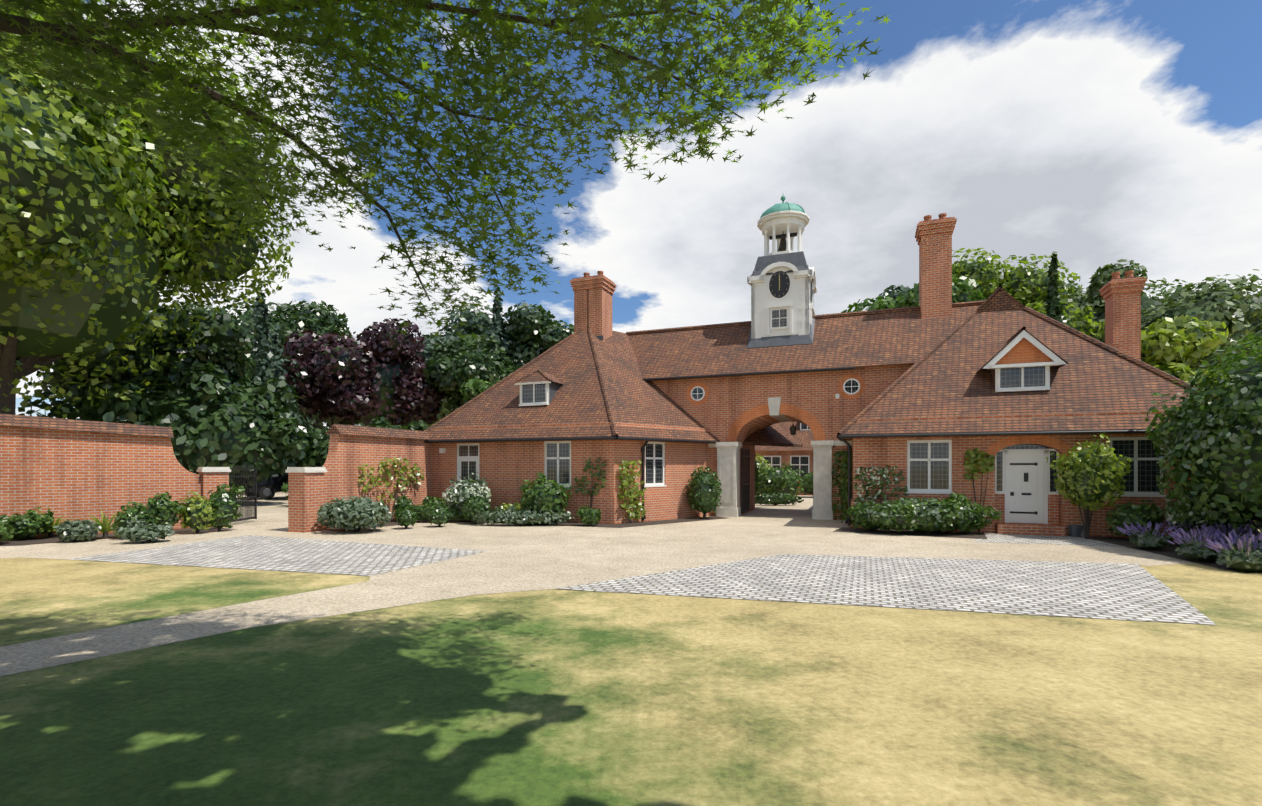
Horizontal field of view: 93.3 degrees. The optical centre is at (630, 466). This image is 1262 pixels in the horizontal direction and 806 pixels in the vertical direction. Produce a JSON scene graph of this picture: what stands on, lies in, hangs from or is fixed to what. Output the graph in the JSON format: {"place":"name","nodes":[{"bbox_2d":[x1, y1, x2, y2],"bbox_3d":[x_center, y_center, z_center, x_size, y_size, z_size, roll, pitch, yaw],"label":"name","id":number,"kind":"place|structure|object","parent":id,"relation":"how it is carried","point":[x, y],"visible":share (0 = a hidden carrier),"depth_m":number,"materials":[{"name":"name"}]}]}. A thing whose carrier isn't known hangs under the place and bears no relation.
{"place":"outdoors","nodes":[
{"label":"outdoors","id":0,"kind":"place"},
{"bbox_2d":[0,514,13,541],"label":"shrub","id":1,"kind":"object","parent":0,"point":[5,533],"depth_m":13.58,"materials":[{"name":"green plant"}]},
{"bbox_2d":[0,527,217,545],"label":"flower bed","id":2,"kind":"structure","parent":0,"point":[36,540],"depth_m":14.28,"materials":[{"name":"soil"}]},
{"bbox_2d":[5,507,53,540],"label":"shrub","id":3,"kind":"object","parent":2,"relation":"on","point":[30,524],"depth_m":14.30,"materials":[{"name":"green plant"}]},
{"bbox_2d":[39,507,73,537],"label":"yucca","id":4,"kind":"object","parent":2,"relation":"on","point":[51,533],"visible":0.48,"depth_m":14.86,"materials":[{"name":"green plant"}]},
{"bbox_2d":[53,519,101,541],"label":"shrub","id":5,"kind":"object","parent":2,"relation":"on","point":[78,530],"depth_m":13.91,"materials":[{"name":"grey plant"}]},
{"bbox_2d":[114,519,174,543],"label":"shrub","id":6,"kind":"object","parent":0,"point":[137,531],"depth_m":13.79,"materials":[{"name":"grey plant"}]},
{"bbox_2d":[0,581,472,676],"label":"gravel path","id":7,"kind":"structure","parent":0,"point":[91,644],"depth_m":6.82,"materials":[{"name":"beige gravel"}]},
{"bbox_2d":[425,516,726,527],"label":"ground bed","id":8,"kind":"structure","parent":0,"point":[632,524],"depth_m":18.84,"materials":[{"name":"brown soil"}]},
{"bbox_2d":[422,495,444,504],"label":"shrub","id":9,"kind":"object","parent":8,"relation":"on","point":[433,499],"visible":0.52,"depth_m":19.89,"materials":[{"name":"green plant"}]},
{"bbox_2d":[442,472,491,520],"bbox_3d":[-5.253,0.978,19.213,1.521,1.631,1.709,0,0,1],"label":"white flowering shrub","id":10,"kind":"object","parent":8,"relation":"on","point":[462,493],"visible":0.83,"depth_m":18.80,"materials":[{"name":"grey plant"}]},
{"bbox_2d":[493,502,521,511],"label":"shrub","id":11,"kind":"object","parent":8,"relation":"on","point":[508,505],"visible":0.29,"depth_m":18.84,"materials":[{"name":"green plant"}]},
{"bbox_2d":[519,472,572,523],"bbox_3d":[-2.755,0.975,18.274,1.559,1.635,1.663,0,0,28],"label":"green shrub","id":12,"kind":"object","parent":8,"relation":"on","point":[543,496],"visible":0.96,"depth_m":17.93,"materials":[{"name":"green plant"}]},
{"bbox_2d":[576,505,600,525],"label":"shrub","id":13,"kind":"object","parent":8,"relation":"on","point":[589,516],"visible":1,"depth_m":17.65,"materials":[{"name":"green plant"}]},
{"bbox_2d":[617,460,646,522],"bbox_3d":[0.044,0.799,18.691,1.096,1.993,0.420,0,0,-42],"label":"climbing plant","id":14,"kind":"object","parent":8,"relation":"on","point":[635,491],"visible":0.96,"depth_m":18.61,"materials":[{"name":"green plant"}]},
{"bbox_2d":[687,466,721,517],"bbox_3d":[2.505,0.886,20.354,1.236,1.813,1.166,0,0,1],"label":"topiary tall by arch","id":15,"kind":"object","parent":8,"relation":"on","point":[704,492],"visible":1,"depth_m":20.04,"materials":[{"name":"green plant"}]},
{"bbox_2d":[0,492,1211,624],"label":"gravel drive","id":16,"kind":"structure","parent":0,"point":[518,558],"depth_m":13.27,"materials":[{"name":"beige gravel"}]},
{"bbox_2d":[82,510,117,538],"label":"yucca","id":17,"kind":"object","parent":16,"relation":"on","point":[105,529],"visible":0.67,"depth_m":14.65,"materials":[{"name":"green plant"}]},
{"bbox_2d":[111,502,156,536],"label":"shrub","id":18,"kind":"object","parent":16,"relation":"on","point":[132,513],"depth_m":14.62,"materials":[{"name":"green plant"}]},
{"bbox_2d":[18,356,306,492],"bbox_3d":[-20.553,-1.590,27.248,11.347,6.765,7.054,0,0,19],"label":"tree","id":19,"kind":"object","parent":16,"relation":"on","point":[206,421],"visible":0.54,"depth_m":25.89,"materials":[{"name":"green plant"}]},
{"bbox_2d":[146,492,182,525],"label":"shrub","id":20,"kind":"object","parent":16,"relation":"on","point":[164,509],"depth_m":15.09,"materials":[{"name":"green plant"}]},
{"bbox_2d":[177,491,219,532],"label":"shrub","id":21,"kind":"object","parent":16,"relation":"on","point":[197,514],"depth_m":15.66,"materials":[{"name":"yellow plant"}]},
{"bbox_2d":[207,483,244,530],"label":"shrub","id":22,"kind":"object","parent":16,"relation":"on","point":[225,513],"depth_m":16.31,"materials":[{"name":"green plant"}]},
{"bbox_2d":[243,465,296,499],"bbox_3d":[-19.299,0.777,33.514,1.940,2.027,4.420,0,0,36],"label":"car","id":23,"kind":"object","parent":16,"relation":"on","point":[269,488],"visible":0.19,"depth_m":31.97,"materials":[{"name":"black paint"}]},
{"bbox_2d":[69,535,485,575],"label":"setts","id":24,"kind":"structure","parent":16,"relation":"on","point":[295,554],"depth_m":11.91,"materials":[{"name":"grey stone"}]},
{"bbox_2d":[281,465,322,498],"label":"shrub","id":25,"kind":"object","parent":16,"relation":"on","point":[284,488],"visible":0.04,"depth_m":25.87,"materials":[{"name":"green plant"}]},
{"bbox_2d":[316,496,392,531],"bbox_3d":[-7.527,1.295,16.251,2.017,0.997,1.848,0,0,1],"label":"shrub","id":26,"kind":"object","parent":16,"relation":"on","point":[356,513],"visible":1,"depth_m":15.74,"materials":[{"name":"green plant"}]},
{"bbox_2d":[280,417,428,474],"bbox_3d":[-15.119,-0.517,33.087,9.248,4.620,6.067,0,0,-26],"label":"tree","id":27,"kind":"object","parent":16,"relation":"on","point":[316,447],"visible":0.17,"depth_m":31.26,"materials":[{"name":"green plant"}]},
{"bbox_2d":[285,424,431,532],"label":"garden wall","id":28,"kind":"structure","parent":16,"relation":"on","point":[312,490],"depth_m":17.77,"materials":[{"name":"brick"}]},
{"bbox_2d":[325,519,428,530],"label":"flower bed","id":29,"kind":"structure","parent":16,"relation":"on","point":[386,524],"depth_m":17.89,"materials":[{"name":"soil"}]},
{"bbox_2d":[358,457,423,521],"bbox_3d":[-7.576,0.749,19.033,0.334,2.104,2.704,0,0,22],"label":"tree","id":30,"kind":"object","parent":29,"relation":"on","point":[401,471],"depth_m":18.96,"materials":[{"name":"green plant"}]},
{"bbox_2d":[393,495,413,510],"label":"shrub","id":31,"kind":"object","parent":29,"relation":"on","point":[403,500],"visible":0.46,"depth_m":19.32,"materials":[{"name":"green plant"}]},
{"bbox_2d":[395,507,417,528],"bbox_3d":[-6.415,1.474,17.037,0.602,0.638,0.647,0,0,1],"label":"topiary ball","id":32,"kind":"object","parent":16,"relation":"on","point":[406,517],"visible":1,"depth_m":16.88,"materials":[{"name":"green plant"}]},
{"bbox_2d":[392,502,467,520],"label":"hedge","id":33,"kind":"object","parent":16,"relation":"on","point":[421,512],"visible":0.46,"depth_m":18.78,"materials":[{"name":"green plant"}]},
{"bbox_2d":[427,504,450,526],"bbox_3d":[-5.658,1.453,17.564,0.671,0.681,0.662,0,0,1],"label":"topiary ball","id":34,"kind":"object","parent":16,"relation":"on","point":[439,515],"visible":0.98,"depth_m":17.39,"materials":[{"name":"green plant"}]},
{"bbox_2d":[462,495,490,523],"bbox_3d":[-4.774,1.345,18.405,0.886,0.896,0.897,0,0,1],"label":"topiary ball","id":35,"kind":"object","parent":16,"relation":"on","point":[474,505],"visible":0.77,"depth_m":18.16,"materials":[{"name":"green plant"}]},
{"bbox_2d":[472,505,574,525],"bbox_3d":[-3.241,1.476,17.962,3.098,0.635,0.887,0,0,1],"label":"lambs ear","id":36,"kind":"object","parent":16,"relation":"on","point":[519,517],"visible":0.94,"depth_m":17.73},
{"bbox_2d":[424,326,802,523],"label":"building wing","id":37,"kind":"structure","parent":16,"relation":"on","point":[562,411],"depth_m":20.11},
{"bbox_2d":[573,457,606,508],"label":"climbing rose","id":38,"kind":"structure","parent":37,"relation":"attached to","point":[588,466],"depth_m":18.58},
{"bbox_2d":[741,446,749,512],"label":"arch gates","id":39,"kind":"object","parent":16,"relation":"on","point":[745,497],"visible":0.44,"depth_m":22.27,"materials":[{"name":"black metal"}]},
{"bbox_2d":[755,455,759,500],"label":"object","id":40,"kind":"object","parent":16,"relation":"on","point":[756,480],"visible":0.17,"depth_m":25.25,"materials":[{"name":"green plant"}]},
{"bbox_2d":[755,453,770,491],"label":"climbing plant","id":41,"kind":"object","parent":16,"relation":"on","point":[760,462],"visible":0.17,"depth_m":31.78,"materials":[{"name":"green plant"}]},
{"bbox_2d":[755,493,803,505],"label":"court hedge","id":42,"kind":"object","parent":16,"relation":"on","point":[776,499],"visible":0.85,"depth_m":26.84,"materials":[{"name":"green plant"}]},
{"bbox_2d":[756,462,803,496],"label":"court shrub","id":43,"kind":"object","parent":16,"relation":"on","point":[776,480],"visible":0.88,"depth_m":28.13,"materials":[{"name":"green plant"}]},
{"bbox_2d":[755,421,813,494],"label":"courtyard building","id":44,"kind":"structure","parent":16,"relation":"on","point":[800,458],"depth_m":36.97,"materials":[{"name":"brick"}]},
{"bbox_2d":[797,472,812,494],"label":"court shrub","id":45,"kind":"object","parent":16,"relation":"on","point":[807,482],"visible":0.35,"depth_m":33.74,"materials":[{"name":"green plant"}]},
{"bbox_2d":[840,451,852,522],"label":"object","id":46,"kind":"structure","parent":16,"relation":"on","point":[844,460],"depth_m":18.12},
{"bbox_2d":[626,300,1118,519],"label":"gatehouse archway building","id":47,"kind":"structure","parent":16,"relation":"on","point":[727,387],"depth_m":20.82,"materials":[{"name":"brick"}]},
{"bbox_2d":[747,195,816,347],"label":"clock tower","id":48,"kind":"structure","parent":47,"relation":"on","point":[781,281],"depth_m":21.55,"materials":[{"name":"white paint"}]},
{"bbox_2d":[790,424,795,434],"bbox_3d":[5.980,-1.477,21.965,0.237,0.660,0.207,0,0,21],"label":"hanging lantern","id":49,"kind":"object","parent":47,"relation":"attached to","point":[792,429],"visible":0.88,"depth_m":21.90,"materials":[{"name":"black metal"}]},
{"bbox_2d":[570,213,1146,360],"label":"chimneys","id":50,"kind":"object","parent":47,"relation":"on","point":[595,293],"visible":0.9,"depth_m":20.13,"materials":[{"name":"brick"}]},
{"bbox_2d":[555,554,1216,624],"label":"setts","id":51,"kind":"structure","parent":16,"relation":"on","point":[1124,591],"depth_m":8.91,"materials":[{"name":"grey stone"}]},
{"bbox_2d":[833,527,986,538],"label":"ground bed","id":52,"kind":"structure","parent":16,"relation":"on","point":[975,535],"depth_m":16.00,"materials":[{"name":"brown soil"}]},
{"bbox_2d":[846,501,885,530],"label":"shrub","id":53,"kind":"object","parent":52,"relation":"on","point":[858,514],"visible":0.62,"depth_m":16.22,"materials":[{"name":"green plant"}]},
{"bbox_2d":[854,465,907,507],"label":"climbing rose","id":54,"kind":"structure","parent":52,"relation":"on","point":[905,490],"depth_m":16.92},
{"bbox_2d":[867,492,1001,533],"bbox_3d":[7.975,1.224,15.646,3.497,1.139,1.495,0,0,1],"label":"flowering shrub","id":55,"kind":"object","parent":52,"relation":"on","point":[954,511],"visible":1,"depth_m":15.37,"materials":[{"name":"green plant"}]},
{"bbox_2d":[836,285,1242,538],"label":"building wing","id":56,"kind":"structure","parent":16,"relation":"on","point":[1017,389],"depth_m":16.22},
{"bbox_2d":[963,448,994,531],"bbox_3d":[9.348,0.651,15.992,0.755,2.288,0.299,0,0,21],"label":"tree","id":57,"kind":"object","parent":56,"relation":"attached to","point":[971,465],"visible":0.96,"depth_m":16.01,"materials":[{"name":"green plant"}]},
{"bbox_2d":[974,533,1124,546],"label":"path setts","id":58,"kind":"object","parent":16,"relation":"on","point":[1026,539],"depth_m":14.31,"materials":[{"name":"grey stone"}]},
{"bbox_2d":[1046,434,1131,538],"bbox_3d":[11.216,0.499,14.507,1.477,2.588,1.682,0,0,1],"label":"tree","id":59,"kind":"object","parent":58,"relation":"on","point":[1089,478],"visible":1,"depth_m":14.29,"materials":[{"name":"green plant"}]},
{"bbox_2d":[1083,536,1261,571],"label":"ground bed","id":60,"kind":"structure","parent":16,"relation":"on","point":[1166,550],"depth_m":12.74,"materials":[{"name":"brown soil"}]},
{"bbox_2d":[1105,500,1166,536],"bbox_3d":[12.103,1.295,14.320,1.382,0.996,0.985,0,0,1],"label":"shrub","id":61,"kind":"object","parent":60,"relation":"on","point":[1142,514],"visible":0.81,"depth_m":14.07,"materials":[{"name":"green plant"}]},
{"bbox_2d":[1117,521,1182,548],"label":"lavender","id":62,"kind":"object","parent":60,"relation":"on","point":[1153,540],"visible":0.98,"depth_m":12.64,"materials":[{"name":"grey plant"}]},
{"bbox_2d":[1159,518,1228,544],"bbox_3d":[12.329,1.449,12.993,1.082,0.686,1.125,0,0,1],"label":"lavender","id":63,"kind":"object","parent":60,"relation":"on","point":[1184,529],"visible":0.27,"depth_m":12.94,"materials":[{"name":"purple plant"}]},
{"bbox_2d":[1143,323,1261,532],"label":"large bush","id":64,"kind":"object","parent":60,"relation":"on","point":[1217,443],"visible":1,"depth_m":11.86,"materials":[{"name":"green plant"}]},
{"bbox_2d":[1167,529,1242,561],"bbox_3d":[10.746,1.474,11.186,0.960,0.638,1.105,0,0,-29],"label":"lavender","id":65,"kind":"object","parent":60,"relation":"on","point":[1199,551],"visible":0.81,"depth_m":11.10,"materials":[{"name":"purple plant"}]},
{"bbox_2d":[1165,489,1261,534],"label":"shrub","id":66,"kind":"object","parent":60,"relation":"on","point":[1171,510],"visible":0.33,"depth_m":13.02,"materials":[{"name":"green plant"}]},
{"bbox_2d":[1180,525,1249,545],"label":"lavender","id":67,"kind":"object","parent":60,"relation":"on","point":[1211,534],"visible":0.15,"depth_m":11.75,"materials":[{"name":"purple plant"}]},
{"bbox_2d":[1198,522,1261,547],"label":"lavender","id":68,"kind":"object","parent":60,"relation":"on","point":[1224,529],"visible":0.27,"depth_m":12.15,"materials":[{"name":"purple plant"}]},
{"bbox_2d":[1205,533,1261,571],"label":"lavender","id":69,"kind":"object","parent":60,"relation":"on","point":[1242,560],"visible":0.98,"depth_m":10.10,"materials":[{"name":"purple plant"}]},
{"bbox_2d":[1208,530,1261,559],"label":"lavender","id":70,"kind":"object","parent":60,"relation":"on","point":[1219,537],"visible":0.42,"depth_m":10.77,"materials":[{"name":"purple plant"}]},
{"bbox_2d":[1230,519,1261,542],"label":"lavender","id":71,"kind":"object","parent":60,"relation":"on","point":[1256,531],"visible":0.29,"depth_m":12.43,"materials":[{"name":"plant"}]},
{"bbox_2d":[1186,458,1261,533],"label":"shrub","id":72,"kind":"object","parent":16,"relation":"on","point":[1259,523],"depth_m":13.49,"materials":[{"name":"green plant"}]},
{"bbox_2d":[0,488,1261,805],"bbox_3d":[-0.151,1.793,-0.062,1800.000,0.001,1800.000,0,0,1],"label":"lawn","id":73,"kind":"structure","parent":0,"point":[558,698],"depth_m":4.52,"materials":[{"name":"green plant"}]},
{"bbox_2d":[0,413,230,539],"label":"garden wall","id":74,"kind":"structure","parent":73,"relation":"on","point":[72,469],"depth_m":15.58,"materials":[{"name":"brick"}]},
{"bbox_2d":[228,465,256,521],"bbox_3d":[-12.113,0.843,18.476,0.040,1.740,1.720,0,0,-3],"label":"gate leaf","id":75,"kind":"object","parent":74,"relation":"attached to","point":[248,508],"visible":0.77,"depth_m":18.84,"materials":[{"name":"black metal"}]},
{"bbox_2d":[33,290,257,417],"bbox_3d":[-30.393,-5.579,35.393,12.907,14.843,11.625,0,0,23],"label":"dark tree","id":76,"kind":"object","parent":73,"relation":"on","point":[100,357],"visible":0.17,"depth_m":32.82,"materials":[{"name":"green plant"}]},
{"bbox_2d":[0,1,306,417],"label":"tree","id":77,"kind":"object","parent":73,"relation":"on","point":[101,238],"visible":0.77,"depth_m":20.84,"materials":[{"name":"green plant"}]},
{"bbox_2d":[67,307,282,414],"bbox_3d":[-26.528,-3.751,36.091,9.758,11.189,9.557,0,0,1],"label":"dark tree","id":78,"kind":"object","parent":73,"relation":"on","point":[221,337],"visible":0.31,"depth_m":34.12,"materials":[{"name":"green plant"}]},
{"bbox_2d":[229,291,325,492],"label":"pine tree","id":79,"kind":"object","parent":73,"relation":"on","point":[269,360],"visible":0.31,"depth_m":42.26,"materials":[{"name":"green plant"}]},
{"bbox_2d":[219,297,357,379],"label":"dark tree","id":80,"kind":"object","parent":73,"relation":"on","point":[320,321],"visible":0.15,"depth_m":52.94,"materials":[{"name":"green plant"}]},
{"bbox_2d":[280,392,330,437],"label":"woodland tree","id":81,"kind":"object","parent":73,"relation":"on","point":[317,420],"depth_m":83.84,"materials":[{"name":"green plant"}]},
{"bbox_2d":[279,318,446,434],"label":"copper beech tree","id":82,"kind":"object","parent":73,"relation":"on","point":[366,380],"visible":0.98,"depth_m":46.59,"materials":[{"name":"purple plant"}]},
{"bbox_2d":[408,396,456,426],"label":"woodland tree","id":83,"kind":"object","parent":73,"relation":"on","point":[444,412],"visible":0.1,"depth_m":81.41,"materials":[{"name":"green plant"}]},
{"bbox_2d":[0,0,891,340],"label":"overhanging maple tree","id":84,"kind":"object","parent":73,"relation":"on","point":[56,32],"visible":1,"depth_m":3.64,"materials":[{"name":"green plant"}]},
{"bbox_2d":[412,296,522,410],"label":"dark tree","id":85,"kind":"object","parent":73,"relation":"on","point":[471,319],"visible":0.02,"depth_m":58.57,"materials":[{"name":"green plant"}]},
{"bbox_2d":[421,333,526,412],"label":"dark tree","id":86,"kind":"object","parent":73,"relation":"on","point":[451,368],"visible":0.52,"depth_m":48.94,"materials":[{"name":"green plant"}]},
{"bbox_2d":[460,379,499,403],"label":"light green tree","id":87,"kind":"object","parent":73,"relation":"on","point":[474,388],"visible":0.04,"depth_m":38.60,"materials":[{"name":"green plant"}]},
{"bbox_2d":[458,287,515,407],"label":"pine tree","id":88,"kind":"object","parent":73,"relation":"on","point":[496,331],"visible":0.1,"depth_m":53.77,"materials":[{"name":"green plant"}]},
{"bbox_2d":[507,337,540,364],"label":"dark tree","id":89,"kind":"object","parent":73,"relation":"on","point":[522,348],"depth_m":53.99,"materials":[{"name":"green plant"}]},
{"bbox_2d":[503,302,573,364],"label":"dark tree","id":90,"kind":"object","parent":73,"relation":"on","point":[527,324],"visible":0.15,"depth_m":53.26,"materials":[{"name":"green plant"}]},
{"bbox_2d":[874,284,910,308],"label":"tree","id":91,"kind":"object","parent":73,"relation":"on","point":[893,294],"visible":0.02,"depth_m":69.18,"materials":[{"name":"green plant"}]},
{"bbox_2d":[841,274,987,312],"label":"tree","id":92,"kind":"object","parent":73,"relation":"on","point":[910,298],"visible":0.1,"depth_m":51.48,"materials":[{"name":"green plant"}]},
{"bbox_2d":[952,248,1104,340],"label":"tree","id":93,"kind":"object","parent":73,"relation":"on","point":[1027,286],"visible":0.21,"depth_m":57.09,"materials":[{"name":"green plant"}]},
{"bbox_2d":[1043,251,1066,322],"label":"cypress tree","id":94,"kind":"object","parent":73,"relation":"on","point":[1054,308],"visible":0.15,"depth_m":48.87,"materials":[{"name":"green plant"}]},
{"bbox_2d":[1058,281,1094,333],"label":"tree","id":95,"kind":"object","parent":73,"relation":"on","point":[1080,300],"visible":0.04,"depth_m":66.15,"materials":[{"name":"green plant"}]},
{"bbox_2d":[1073,259,1261,369],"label":"tree","id":96,"kind":"object","parent":73,"relation":"on","point":[1232,310],"visible":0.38,"depth_m":48.40,"materials":[{"name":"green plant"}]},
{"bbox_2d":[1141,315,1228,395],"bbox_3d":[26.311,-2.872,31.312,6.755,9.431,6.828,0,0,1],"label":"yellow green tree","id":97,"kind":"object","parent":73,"relation":"on","point":[1172,345],"visible":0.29,"depth_m":28.96,"materials":[{"name":"green plant"}]},
{"bbox_2d":[1150,269,1261,374],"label":"tree","id":98,"kind":"object","parent":73,"relation":"on","point":[1251,299],"depth_m":54.32,"materials":[{"name":"green plant"}]},
{"bbox_2d":[15,0,1261,427],"label":"sky","id":99,"kind":"structure","parent":0,"point":[1095,134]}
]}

